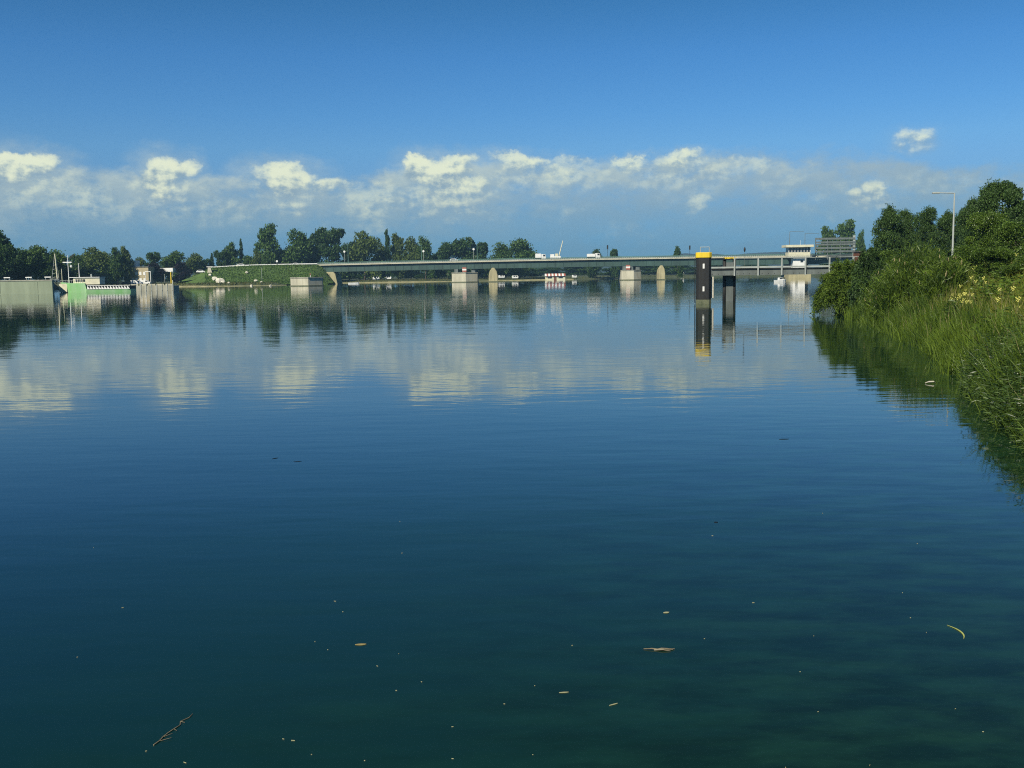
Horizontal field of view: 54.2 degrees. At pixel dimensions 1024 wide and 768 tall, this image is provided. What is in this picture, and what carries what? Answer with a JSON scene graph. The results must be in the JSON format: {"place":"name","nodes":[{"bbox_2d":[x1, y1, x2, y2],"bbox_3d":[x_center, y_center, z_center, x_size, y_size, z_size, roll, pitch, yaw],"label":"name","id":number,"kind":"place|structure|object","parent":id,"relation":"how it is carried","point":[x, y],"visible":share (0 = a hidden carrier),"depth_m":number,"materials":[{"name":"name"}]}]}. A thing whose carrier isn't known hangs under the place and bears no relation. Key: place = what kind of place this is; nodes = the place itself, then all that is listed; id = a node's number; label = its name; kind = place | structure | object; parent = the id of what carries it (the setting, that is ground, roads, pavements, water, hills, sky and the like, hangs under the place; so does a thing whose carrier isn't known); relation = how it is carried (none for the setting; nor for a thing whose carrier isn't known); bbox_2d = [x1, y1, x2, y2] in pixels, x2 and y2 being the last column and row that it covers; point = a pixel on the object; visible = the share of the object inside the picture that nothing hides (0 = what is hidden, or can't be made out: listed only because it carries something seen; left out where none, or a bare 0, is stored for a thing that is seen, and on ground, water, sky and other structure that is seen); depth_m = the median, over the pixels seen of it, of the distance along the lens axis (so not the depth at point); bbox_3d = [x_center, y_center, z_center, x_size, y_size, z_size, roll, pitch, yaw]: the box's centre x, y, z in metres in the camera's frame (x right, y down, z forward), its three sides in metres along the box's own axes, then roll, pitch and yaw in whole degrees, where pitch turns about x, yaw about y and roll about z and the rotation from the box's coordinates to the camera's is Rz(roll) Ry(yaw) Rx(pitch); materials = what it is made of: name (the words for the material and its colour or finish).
{"place":"outdoors","nodes":[
{"label":"outdoors","id":0,"kind":"place"},
{"bbox_2d":[178,265,333,283],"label":"embankment","id":1,"kind":"structure","parent":0,"point":[200,277],"depth_m":487.71,"materials":[{"name":"green plant"}]},
{"bbox_2d":[204,264,327,284],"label":"embankment grass","id":2,"kind":"structure","parent":1,"relation":"on","point":[271,274],"depth_m":488.19,"materials":[{"name":"green plant"}]},
{"bbox_2d":[215,263,316,267],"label":"guard rail","id":3,"kind":"object","parent":1,"relation":"on","point":[265,264],"visible":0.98,"depth_m":497.37,"materials":[{"name":"grey metal"}]},
{"bbox_2d":[179,279,573,286],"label":"shore strip","id":4,"kind":"object","parent":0,"point":[380,282],"visible":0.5,"depth_m":573.59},
{"bbox_2d":[28,252,823,281],"bbox_3d":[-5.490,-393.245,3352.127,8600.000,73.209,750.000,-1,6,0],"label":"hills","id":5,"kind":"structure","parent":0,"point":[764,253],"depth_m":3296.10,"materials":[{"name":"green plant"}]},
{"bbox_2d":[54,273,817,289],"bbox_3d":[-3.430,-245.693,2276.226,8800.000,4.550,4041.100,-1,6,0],"label":"land","id":6,"kind":"structure","parent":0,"point":[56,286],"depth_m":610.27,"materials":[{"name":"green plant"}]},
{"bbox_2d":[0,229,18,277],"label":"tree","id":7,"kind":"object","parent":6,"relation":"on","point":[8,252],"visible":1,"depth_m":295.86,"materials":[{"name":"green plant"}]},
{"bbox_2d":[0,251,26,279],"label":"tree","id":8,"kind":"object","parent":6,"relation":"on","point":[4,272],"visible":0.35,"depth_m":321.37,"materials":[{"name":"green plant"}]},
{"bbox_2d":[6,247,38,279],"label":"tree","id":9,"kind":"object","parent":6,"relation":"on","point":[24,267],"visible":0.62,"depth_m":326.24,"materials":[{"name":"green plant"}]},
{"bbox_2d":[0,280,53,293],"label":"quay wall","id":10,"kind":"structure","parent":6,"relation":"on","point":[26,286],"depth_m":266.58,"materials":[{"name":"concrete"}]},
{"bbox_2d":[26,244,60,279],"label":"tree","id":11,"kind":"object","parent":6,"relation":"on","point":[44,270],"visible":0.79,"depth_m":330.62,"materials":[{"name":"green plant"}]},
{"bbox_2d":[50,254,59,279],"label":"crane mast","id":12,"kind":"object","parent":6,"relation":"on","point":[57,275],"visible":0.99,"depth_m":271.91,"materials":[{"name":"grey metal"}]},
{"bbox_2d":[43,249,78,283],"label":"tree","id":13,"kind":"object","parent":6,"relation":"on","point":[62,258],"visible":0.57,"depth_m":341.40,"materials":[{"name":"green plant"}]},
{"bbox_2d":[63,253,87,276],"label":"tree","id":14,"kind":"object","parent":6,"relation":"on","point":[76,258],"visible":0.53,"depth_m":434.53,"materials":[{"name":"green plant"}]},
{"bbox_2d":[78,246,116,284],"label":"tree","id":15,"kind":"object","parent":6,"relation":"on","point":[95,261],"visible":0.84,"depth_m":438.83,"materials":[{"name":"green plant"}]},
{"bbox_2d":[108,247,124,282],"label":"tree","id":16,"kind":"object","parent":6,"relation":"on","point":[117,261],"visible":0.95,"depth_m":465.27,"materials":[{"name":"green plant"}]},
{"bbox_2d":[119,246,134,282],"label":"tree","id":17,"kind":"object","parent":6,"relation":"on","point":[126,266],"visible":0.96,"depth_m":469.63,"materials":[{"name":"green plant"}]},
{"bbox_2d":[130,260,155,283],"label":"block building","id":18,"kind":"structure","parent":6,"relation":"on","point":[139,272],"depth_m":473.05,"materials":[{"name":"beige concrete"}]},
{"bbox_2d":[144,251,161,281],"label":"tree","id":19,"kind":"object","parent":6,"relation":"on","point":[155,257],"visible":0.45,"depth_m":494.97,"materials":[{"name":"green plant"}]},
{"bbox_2d":[148,262,167,281],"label":"copper beech","id":20,"kind":"object","parent":6,"relation":"on","point":[160,272],"visible":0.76,"depth_m":481.33,"materials":[{"name":"purple plant"}]},
{"bbox_2d":[158,257,169,282],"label":"tree","id":21,"kind":"object","parent":6,"relation":"on","point":[163,266],"visible":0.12,"depth_m":515.73,"materials":[{"name":"green plant"}]},
{"bbox_2d":[162,250,193,281],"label":"tree","id":22,"kind":"object","parent":6,"relation":"on","point":[173,259],"visible":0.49,"depth_m":503.47,"materials":[{"name":"green plant"}]},
{"bbox_2d":[172,261,192,281],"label":"copper beech","id":23,"kind":"object","parent":6,"relation":"on","point":[183,269],"visible":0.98,"depth_m":491.89,"materials":[{"name":"purple plant"}]},
{"bbox_2d":[184,252,207,276],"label":"tree","id":24,"kind":"object","parent":6,"relation":"on","point":[195,259],"visible":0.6,"depth_m":533.45,"materials":[{"name":"green plant"}]},
{"bbox_2d":[199,258,214,272],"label":"tree","id":25,"kind":"object","parent":6,"relation":"on","point":[209,262],"visible":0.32,"depth_m":540.27,"materials":[{"name":"green plant"}]},
{"bbox_2d":[213,250,227,265],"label":"tree","id":26,"kind":"object","parent":6,"relation":"on","point":[220,258],"visible":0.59,"depth_m":544.07,"materials":[{"name":"green plant"}]},
{"bbox_2d":[222,241,241,265],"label":"tree","id":27,"kind":"object","parent":6,"relation":"on","point":[231,258],"visible":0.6,"depth_m":549.32,"materials":[{"name":"green plant"}]},
{"bbox_2d":[239,238,243,261],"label":"tree","id":28,"kind":"object","parent":6,"relation":"on","point":[241,254],"visible":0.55,"depth_m":554.39,"materials":[{"name":"green plant"}]},
{"bbox_2d":[236,255,252,264],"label":"tree","id":29,"kind":"object","parent":6,"relation":"on","point":[246,259],"visible":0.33,"depth_m":545.17,"materials":[{"name":"green plant"}]},
{"bbox_2d":[250,250,261,265],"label":"tree","id":30,"kind":"object","parent":6,"relation":"on","point":[257,258],"visible":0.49,"depth_m":538.90,"materials":[{"name":"green plant"}]},
{"bbox_2d":[253,223,283,263],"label":"tree","id":31,"kind":"object","parent":6,"relation":"on","point":[268,245],"visible":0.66,"depth_m":566.59,"materials":[{"name":"green plant"}]},
{"bbox_2d":[278,228,313,264],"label":"tree","id":32,"kind":"object","parent":6,"relation":"on","point":[299,249],"visible":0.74,"depth_m":569.13,"materials":[{"name":"green plant"}]},
{"bbox_2d":[305,233,328,264],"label":"tree","id":33,"kind":"object","parent":6,"relation":"on","point":[316,242],"visible":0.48,"depth_m":580.13,"materials":[{"name":"green plant"}]},
{"bbox_2d":[315,227,349,278],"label":"tree","id":34,"kind":"object","parent":6,"relation":"on","point":[331,238],"visible":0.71,"depth_m":576.42,"materials":[{"name":"green plant"}]},
{"bbox_2d":[341,241,354,279],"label":"tree","id":35,"kind":"object","parent":6,"relation":"on","point":[345,246],"visible":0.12,"depth_m":605.33,"materials":[{"name":"green plant"}]},
{"bbox_2d":[343,230,385,279],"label":"tree","id":36,"kind":"object","parent":6,"relation":"on","point":[362,248],"visible":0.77,"depth_m":585.15,"materials":[{"name":"green plant"}]},
{"bbox_2d":[370,242,391,279],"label":"tree","id":37,"kind":"object","parent":6,"relation":"on","point":[380,249],"visible":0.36,"depth_m":601.31,"materials":[{"name":"green plant"}]},
{"bbox_2d":[384,228,392,277],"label":"tree","id":38,"kind":"object","parent":6,"relation":"on","point":[387,248],"visible":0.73,"depth_m":593.78,"materials":[{"name":"green plant"}]},
{"bbox_2d":[390,232,407,278],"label":"tree","id":39,"kind":"object","parent":6,"relation":"on","point":[397,249],"visible":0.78,"depth_m":597.58,"materials":[{"name":"green plant"}]},
{"bbox_2d":[400,236,422,278],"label":"tree","id":40,"kind":"object","parent":6,"relation":"on","point":[411,246],"visible":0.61,"depth_m":597.49,"materials":[{"name":"green plant"}]},
{"bbox_2d":[413,270,426,278],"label":"tree","id":41,"kind":"object","parent":6,"relation":"on","point":[419,274],"visible":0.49,"depth_m":634.42,"materials":[{"name":"green plant"}]},
{"bbox_2d":[417,236,436,278],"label":"tree","id":42,"kind":"object","parent":6,"relation":"on","point":[426,246],"visible":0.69,"depth_m":597.84,"materials":[{"name":"green plant"}]},
{"bbox_2d":[428,254,446,278],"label":"tree","id":43,"kind":"object","parent":6,"relation":"on","point":[440,273],"visible":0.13,"depth_m":609.85,"materials":[{"name":"green plant"}]},
{"bbox_2d":[433,242,458,277],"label":"tree","id":44,"kind":"object","parent":6,"relation":"on","point":[445,251],"visible":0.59,"depth_m":601.12,"materials":[{"name":"green plant"}]},
{"bbox_2d":[449,237,482,275],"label":"tree","id":45,"kind":"object","parent":6,"relation":"on","point":[463,247],"visible":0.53,"depth_m":604.45,"materials":[{"name":"green plant"}]},
{"bbox_2d":[133,264,815,285],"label":"shore weeds","id":46,"kind":"object","parent":6,"relation":"on","point":[251,283],"visible":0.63,"depth_m":485.83,"materials":[{"name":"green plant"}]},
{"bbox_2d":[474,242,489,277],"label":"tree","id":47,"kind":"object","parent":6,"relation":"on","point":[481,248],"visible":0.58,"depth_m":607.24,"materials":[{"name":"green plant"}]},
{"bbox_2d":[485,241,512,276],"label":"tree","id":48,"kind":"object","parent":6,"relation":"on","point":[501,250],"visible":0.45,"depth_m":603.16,"materials":[{"name":"green plant"}]},
{"bbox_2d":[498,237,538,277],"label":"tree","id":49,"kind":"object","parent":6,"relation":"on","point":[519,248],"visible":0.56,"depth_m":602.04,"materials":[{"name":"green plant"}]},
{"bbox_2d":[520,268,537,276],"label":"tree","id":50,"kind":"object","parent":6,"relation":"on","point":[531,273],"visible":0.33,"depth_m":654.93,"materials":[{"name":"green plant"}]},
{"bbox_2d":[533,268,555,275],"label":"tree","id":51,"kind":"object","parent":6,"relation":"on","point":[539,272],"visible":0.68,"depth_m":758.06,"materials":[{"name":"green plant"}]},
{"bbox_2d":[542,267,565,274],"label":"tree","id":52,"kind":"object","parent":6,"relation":"on","point":[557,269],"visible":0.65,"depth_m":759.12,"materials":[{"name":"green plant"}]},
{"bbox_2d":[545,273,565,279],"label":"pavilion","id":53,"kind":"structure","parent":6,"relation":"on","point":[555,276],"depth_m":602.64,"materials":[{"name":"beige paint"}]},
{"bbox_2d":[560,267,587,275],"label":"tree","id":54,"kind":"object","parent":6,"relation":"on","point":[567,270],"visible":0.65,"depth_m":756.30,"materials":[{"name":"green plant"}]},
{"bbox_2d":[586,249,602,277],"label":"tree","id":55,"kind":"object","parent":6,"relation":"on","point":[591,271],"visible":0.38,"depth_m":633.66,"materials":[{"name":"green plant"}]},
{"bbox_2d":[608,249,619,278],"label":"tree","id":56,"kind":"object","parent":6,"relation":"on","point":[614,273],"visible":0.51,"depth_m":638.97,"materials":[{"name":"green plant"}]},
{"bbox_2d":[640,266,656,274],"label":"tree","id":57,"kind":"object","parent":6,"relation":"on","point":[644,268],"visible":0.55,"depth_m":760.08,"materials":[{"name":"green plant"}]},
{"bbox_2d":[643,266,672,274],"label":"tree","id":58,"kind":"object","parent":6,"relation":"on","point":[656,268],"visible":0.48,"depth_m":753.65,"materials":[{"name":"green plant"}]},
{"bbox_2d":[673,246,684,278],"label":"tree","id":59,"kind":"object","parent":6,"relation":"on","point":[679,270],"visible":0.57,"depth_m":554.81,"materials":[{"name":"green plant"}]},
{"bbox_2d":[665,266,695,274],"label":"tree","id":60,"kind":"object","parent":6,"relation":"on","point":[686,269],"visible":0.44,"depth_m":746.74,"materials":[{"name":"green plant"}]},
{"bbox_2d":[0,276,1023,767],"bbox_3d":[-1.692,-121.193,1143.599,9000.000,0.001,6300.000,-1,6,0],"label":"water","id":61,"kind":"structure","parent":0,"point":[482,518],"depth_m":12.42,"materials":[{"name":"blue liquid"}]},
{"bbox_2d":[59,254,135,292],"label":"work boat","id":62,"kind":"object","parent":61,"relation":"on","point":[79,284],"visible":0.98,"depth_m":283.38,"materials":[{"name":"green paint"}]},
{"bbox_2d":[131,280,178,290],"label":"pontoon","id":63,"kind":"object","parent":61,"relation":"on","point":[159,287],"visible":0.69,"depth_m":300.99,"materials":[{"name":"concrete"}]},
{"bbox_2d":[153,717,189,745],"bbox_3d":[-2.401,2.470,7.156,0.077,0.013,0.504,0,6,10],"label":"floating branch","id":64,"kind":"object","parent":61,"relation":"on","point":[169,732],"visible":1,"depth_m":7.08,"materials":[{"name":"wood"}]},
{"bbox_2d":[290,277,323,285],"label":"old pier","id":65,"kind":"structure","parent":61,"relation":"in","point":[306,281],"depth_m":397.74,"materials":[{"name":"concrete"}]},
{"bbox_2d":[317,253,852,283],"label":"road bridge","id":66,"kind":"structure","parent":61,"relation":"in","point":[334,269],"depth_m":488.36,"materials":[{"name":"concrete"}]},
{"bbox_2d":[815,235,855,259],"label":"slatted screen","id":67,"kind":"object","parent":66,"relation":"on","point":[840,242],"visible":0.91,"depth_m":466.01,"materials":[{"name":"grey metal"}]},
{"bbox_2d":[694,247,713,303],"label":"mooring pile","id":68,"kind":"object","parent":61,"relation":"in","point":[704,287],"visible":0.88,"depth_m":102.79,"materials":[{"name":"metal"}]},
{"bbox_2d":[722,257,736,300],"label":"mooring pile","id":69,"kind":"object","parent":61,"relation":"in","point":[729,288],"visible":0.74,"depth_m":110.23,"materials":[{"name":"metal"}]},
{"bbox_2d":[711,256,858,275],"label":"walkway","id":70,"kind":"structure","parent":69,"relation":"attached to","point":[773,270],"depth_m":108.84,"materials":[{"name":"grey metal"}]},
{"bbox_2d":[782,240,813,277],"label":"control house","id":71,"kind":"structure","parent":61,"relation":"in","point":[800,250],"depth_m":462.92,"materials":[{"name":"white stone"}]},
{"bbox_2d":[0,0,1023,265],"label":"sky","id":72,"kind":"structure","parent":0,"point":[650,128],"materials":[{"name":"blue"}]},
{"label":"bank","id":73,"kind":"structure","parent":0,"visible":0},
{"bbox_2d":[814,225,837,264],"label":"tree","id":74,"kind":"object","parent":73,"relation":"on","point":[825,233],"visible":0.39,"depth_m":513.94,"materials":[{"name":"green plant"}]},
{"bbox_2d":[809,258,863,315],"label":"willow bush","id":75,"kind":"object","parent":73,"relation":"on","point":[834,287],"visible":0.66,"depth_m":70.89,"materials":[{"name":"green plant"}]},
{"bbox_2d":[832,219,857,252],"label":"tree","id":76,"kind":"object","parent":73,"relation":"on","point":[847,228],"visible":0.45,"depth_m":517.53,"materials":[{"name":"green plant"}]},
{"bbox_2d":[856,229,865,250],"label":"tree","id":77,"kind":"object","parent":73,"relation":"on","point":[860,246],"visible":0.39,"depth_m":465.43,"materials":[{"name":"green plant"}]},
{"bbox_2d":[846,245,886,307],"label":"willow bush","id":78,"kind":"object","parent":73,"relation":"on","point":[870,259],"visible":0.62,"depth_m":67.16,"materials":[{"name":"green plant"}]},
{"bbox_2d":[857,266,894,318],"bbox_3d":[22.246,-5.286,59.696,3.093,3.804,2.634,-1,6,0],"label":"reed clump","id":79,"kind":"object","parent":73,"relation":"on","point":[865,306],"visible":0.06,"depth_m":59.80,"materials":[{"name":"green plant"}]},
{"bbox_2d":[869,203,909,257],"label":"tree","id":80,"kind":"object","parent":73,"relation":"on","point":[887,227],"visible":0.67,"depth_m":98.45,"materials":[{"name":"green plant"}]},
{"bbox_2d":[879,248,902,274],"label":"shrub","id":81,"kind":"object","parent":73,"relation":"on","point":[886,253],"visible":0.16,"depth_m":77.07,"materials":[{"name":"green plant"}]},
{"bbox_2d":[894,208,918,258],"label":"tree","id":82,"kind":"object","parent":73,"relation":"on","point":[908,219],"visible":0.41,"depth_m":106.46,"materials":[{"name":"green plant"}]},
{"bbox_2d":[862,236,955,323],"bbox_3d":[22.068,-5.583,55.579,4.989,5.374,4.271,-1,6,0],"label":"reed clump","id":83,"kind":"object","parent":73,"relation":"on","point":[894,287],"visible":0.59,"depth_m":55.14,"materials":[{"name":"green plant"}]},
{"bbox_2d":[909,205,940,253],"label":"tree","id":84,"kind":"object","parent":73,"relation":"on","point":[927,217],"visible":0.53,"depth_m":104.40,"materials":[{"name":"green plant"}]},
{"bbox_2d":[835,288,1023,433],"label":"reeds","id":85,"kind":"object","parent":73,"relation":"on","point":[944,345],"visible":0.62,"depth_m":35.91,"materials":[{"name":"green plant"}]},
{"bbox_2d":[907,247,975,305],"bbox_3d":[21.791,-5.100,50.797,3.357,3.645,2.768,-4,7,-24],"label":"reed clump","id":86,"kind":"object","parent":73,"relation":"on","point":[949,276],"visible":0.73,"depth_m":50.28,"materials":[{"name":"green plant"}]},
{"bbox_2d":[932,192,954,255],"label":"street lamp","id":87,"kind":"object","parent":73,"relation":"on","point":[953,217],"visible":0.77,"depth_m":83.97,"materials":[{"name":"metal"}]},
{"bbox_2d":[928,209,960,257],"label":"tree","id":88,"kind":"object","parent":73,"relation":"on","point":[941,234],"visible":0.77,"depth_m":102.43,"materials":[{"name":"green plant"}]},
{"bbox_2d":[950,213,965,251],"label":"tree","id":89,"kind":"object","parent":73,"relation":"on","point":[959,242],"visible":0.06,"depth_m":110.42,"materials":[{"name":"green plant"}]},
{"bbox_2d":[893,264,1023,361],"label":"bank weeds","id":90,"kind":"object","parent":73,"relation":"on","point":[1000,286],"visible":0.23,"depth_m":41.66,"materials":[{"name":"green plant"}]},
{"bbox_2d":[896,260,1023,398],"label":"dry stems","id":91,"kind":"object","parent":73,"relation":"on","point":[978,315],"visible":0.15,"depth_m":37.26,"materials":[{"name":"plant"}]},
{"bbox_2d":[943,244,986,271],"bbox_3d":[27.029,-7.178,59.636,3.364,2.360,3.562,2,7,21],"label":"shrub","id":92,"kind":"object","parent":73,"relation":"on","point":[967,249],"visible":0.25,"depth_m":58.92,"materials":[{"name":"green plant"}]},
{"bbox_2d":[926,260,1023,327],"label":"meadow grass","id":93,"kind":"structure","parent":73,"relation":"on","point":[1020,309],"depth_m":41.49,"materials":[{"name":"green plant"}]},
{"bbox_2d":[957,195,995,250],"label":"tree","id":94,"kind":"object","parent":73,"relation":"on","point":[971,207],"visible":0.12,"depth_m":90.89,"materials":[{"name":"green plant"}]},
{"bbox_2d":[948,313,1023,454],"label":"bank grass","id":95,"kind":"structure","parent":73,"relation":"on","point":[1003,422],"depth_m":21.04,"materials":[{"name":"green plant"}]},
{"bbox_2d":[962,209,1011,264],"bbox_3d":[29.232,-8.690,61.464,3.176,4.066,3.156,-2,6,-12],"label":"tree","id":96,"kind":"object","parent":73,"relation":"on","point":[986,223],"visible":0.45,"depth_m":61.14,"materials":[{"name":"green plant"}]},
{"bbox_2d":[967,247,1015,283],"bbox_3d":[24.114,-5.778,49.679,2.653,2.093,2.636,5,9,44],"label":"shrub","id":97,"kind":"object","parent":73,"relation":"on","point":[995,254],"visible":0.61,"depth_m":49.35,"materials":[{"name":"green plant"}]},
{"bbox_2d":[977,177,1023,238],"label":"tree","id":98,"kind":"object","parent":73,"relation":"on","point":[994,193],"visible":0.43,"depth_m":74.25,"materials":[{"name":"green plant"}]},
{"bbox_2d":[989,220,1023,264],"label":"tree","id":99,"kind":"object","parent":73,"relation":"on","point":[1008,235],"visible":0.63,"depth_m":57.34,"materials":[{"name":"green plant"}]},
{"bbox_2d":[996,255,1023,279],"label":"shrub","id":100,"kind":"object","parent":73,"relation":"on","point":[1008,269],"visible":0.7,"depth_m":45.56,"materials":[{"name":"green plant"}]},
{"bbox_2d":[1012,200,1023,232],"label":"tree","id":101,"kind":"object","parent":73,"relation":"on","point":[1019,207],"visible":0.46,"depth_m":72.82,"materials":[{"name":"green plant"}]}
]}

